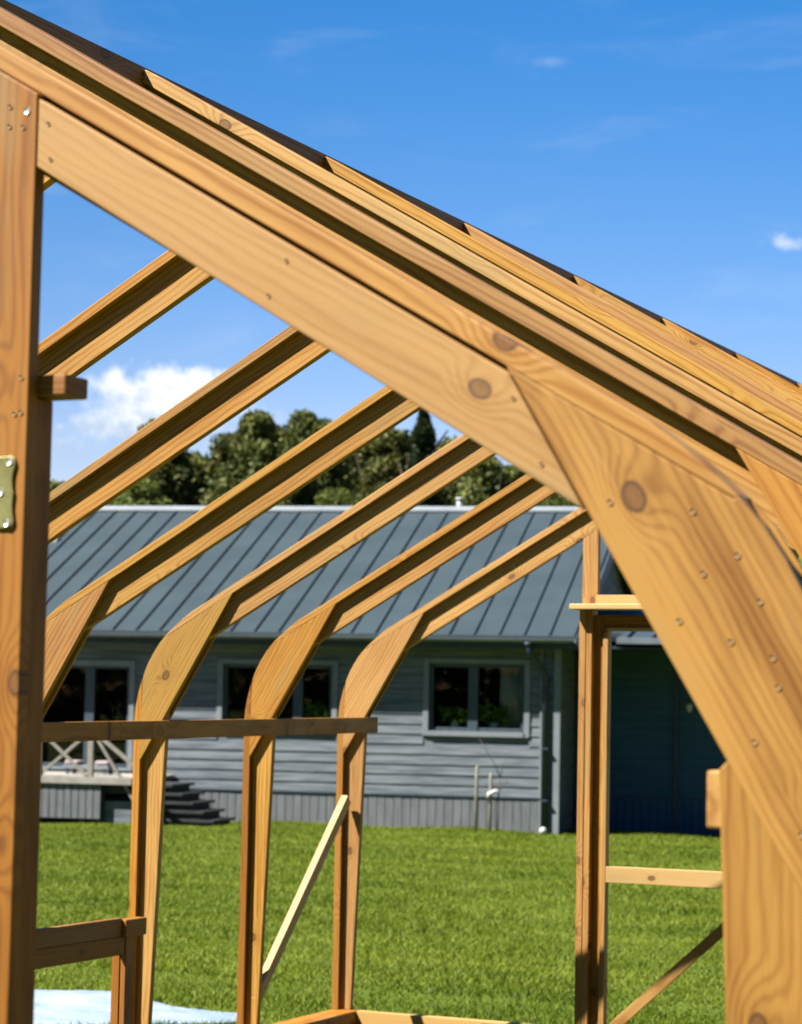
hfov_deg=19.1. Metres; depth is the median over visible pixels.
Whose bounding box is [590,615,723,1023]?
door
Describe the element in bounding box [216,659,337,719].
window
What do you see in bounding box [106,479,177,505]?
birch tree
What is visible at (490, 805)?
stake
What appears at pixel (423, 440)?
spruce tree
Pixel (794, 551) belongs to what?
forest
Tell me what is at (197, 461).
pine tree
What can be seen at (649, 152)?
sky
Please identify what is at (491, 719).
potted plant
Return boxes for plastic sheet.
[34,989,236,1023]
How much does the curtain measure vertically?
1.070 m
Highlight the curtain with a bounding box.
[499,664,521,728]
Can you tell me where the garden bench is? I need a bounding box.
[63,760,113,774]
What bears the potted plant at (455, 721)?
in the bungalow
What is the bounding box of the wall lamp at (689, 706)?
[686,703,692,711]
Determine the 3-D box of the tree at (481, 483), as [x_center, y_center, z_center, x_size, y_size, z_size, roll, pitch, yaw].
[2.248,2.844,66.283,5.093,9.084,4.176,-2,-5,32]
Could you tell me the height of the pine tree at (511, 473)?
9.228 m
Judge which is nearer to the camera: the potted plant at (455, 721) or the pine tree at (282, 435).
the potted plant at (455, 721)
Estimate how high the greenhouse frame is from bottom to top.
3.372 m
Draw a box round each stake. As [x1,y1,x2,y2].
[474,766,478,830]
[488,773,491,830]
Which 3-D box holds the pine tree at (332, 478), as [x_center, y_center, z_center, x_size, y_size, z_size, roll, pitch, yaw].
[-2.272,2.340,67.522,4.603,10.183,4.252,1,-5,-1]
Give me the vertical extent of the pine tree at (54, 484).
7.673 m
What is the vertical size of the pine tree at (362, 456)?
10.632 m
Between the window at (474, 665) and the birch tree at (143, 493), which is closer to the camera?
the window at (474, 665)
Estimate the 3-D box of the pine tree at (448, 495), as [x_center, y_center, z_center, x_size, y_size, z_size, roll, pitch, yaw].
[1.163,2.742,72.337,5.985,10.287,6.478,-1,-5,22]
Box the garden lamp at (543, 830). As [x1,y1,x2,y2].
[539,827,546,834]
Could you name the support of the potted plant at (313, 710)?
in the bungalow
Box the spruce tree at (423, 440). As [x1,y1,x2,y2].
[394,409,447,505]
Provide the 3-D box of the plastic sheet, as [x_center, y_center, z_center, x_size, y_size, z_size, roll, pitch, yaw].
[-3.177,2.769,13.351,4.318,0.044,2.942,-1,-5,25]
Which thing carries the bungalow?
on the lawn at (716, 1010)
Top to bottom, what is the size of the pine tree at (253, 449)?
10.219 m
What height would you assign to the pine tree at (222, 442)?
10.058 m
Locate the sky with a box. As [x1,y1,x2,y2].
[6,0,801,481]
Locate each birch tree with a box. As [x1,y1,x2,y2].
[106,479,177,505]
[308,487,362,505]
[537,493,572,506]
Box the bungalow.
[42,497,726,834]
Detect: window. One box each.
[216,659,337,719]
[422,658,530,737]
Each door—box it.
[42,659,135,770]
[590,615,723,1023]
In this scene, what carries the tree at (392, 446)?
on the lawn at (716, 1010)
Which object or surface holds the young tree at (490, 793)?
on the lawn at (716, 1010)
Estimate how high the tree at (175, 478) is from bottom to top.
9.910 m
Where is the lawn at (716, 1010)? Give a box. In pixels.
[35,821,725,1023]
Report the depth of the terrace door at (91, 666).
35.61 m
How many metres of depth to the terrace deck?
33.52 m
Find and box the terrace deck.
[40,741,234,826]
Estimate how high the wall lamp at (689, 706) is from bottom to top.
0.130 m
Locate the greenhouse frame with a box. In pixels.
[0,0,801,1023]
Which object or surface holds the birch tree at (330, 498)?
on the lawn at (716, 1010)
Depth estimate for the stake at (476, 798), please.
33.60 m
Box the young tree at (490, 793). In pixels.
[479,739,509,831]
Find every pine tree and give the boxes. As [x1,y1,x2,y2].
[50,479,67,537]
[187,452,214,502]
[198,430,239,505]
[206,409,282,501]
[273,424,293,500]
[278,408,317,505]
[285,417,356,505]
[343,440,381,486]
[435,434,463,505]
[500,464,525,484]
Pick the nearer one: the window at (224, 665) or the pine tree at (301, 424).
the window at (224, 665)
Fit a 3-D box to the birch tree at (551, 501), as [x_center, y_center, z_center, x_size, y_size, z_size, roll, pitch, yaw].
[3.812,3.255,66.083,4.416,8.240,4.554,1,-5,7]
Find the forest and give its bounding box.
[105,450,801,564]
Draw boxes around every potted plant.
[303,703,328,717]
[437,705,467,727]
[478,703,509,727]

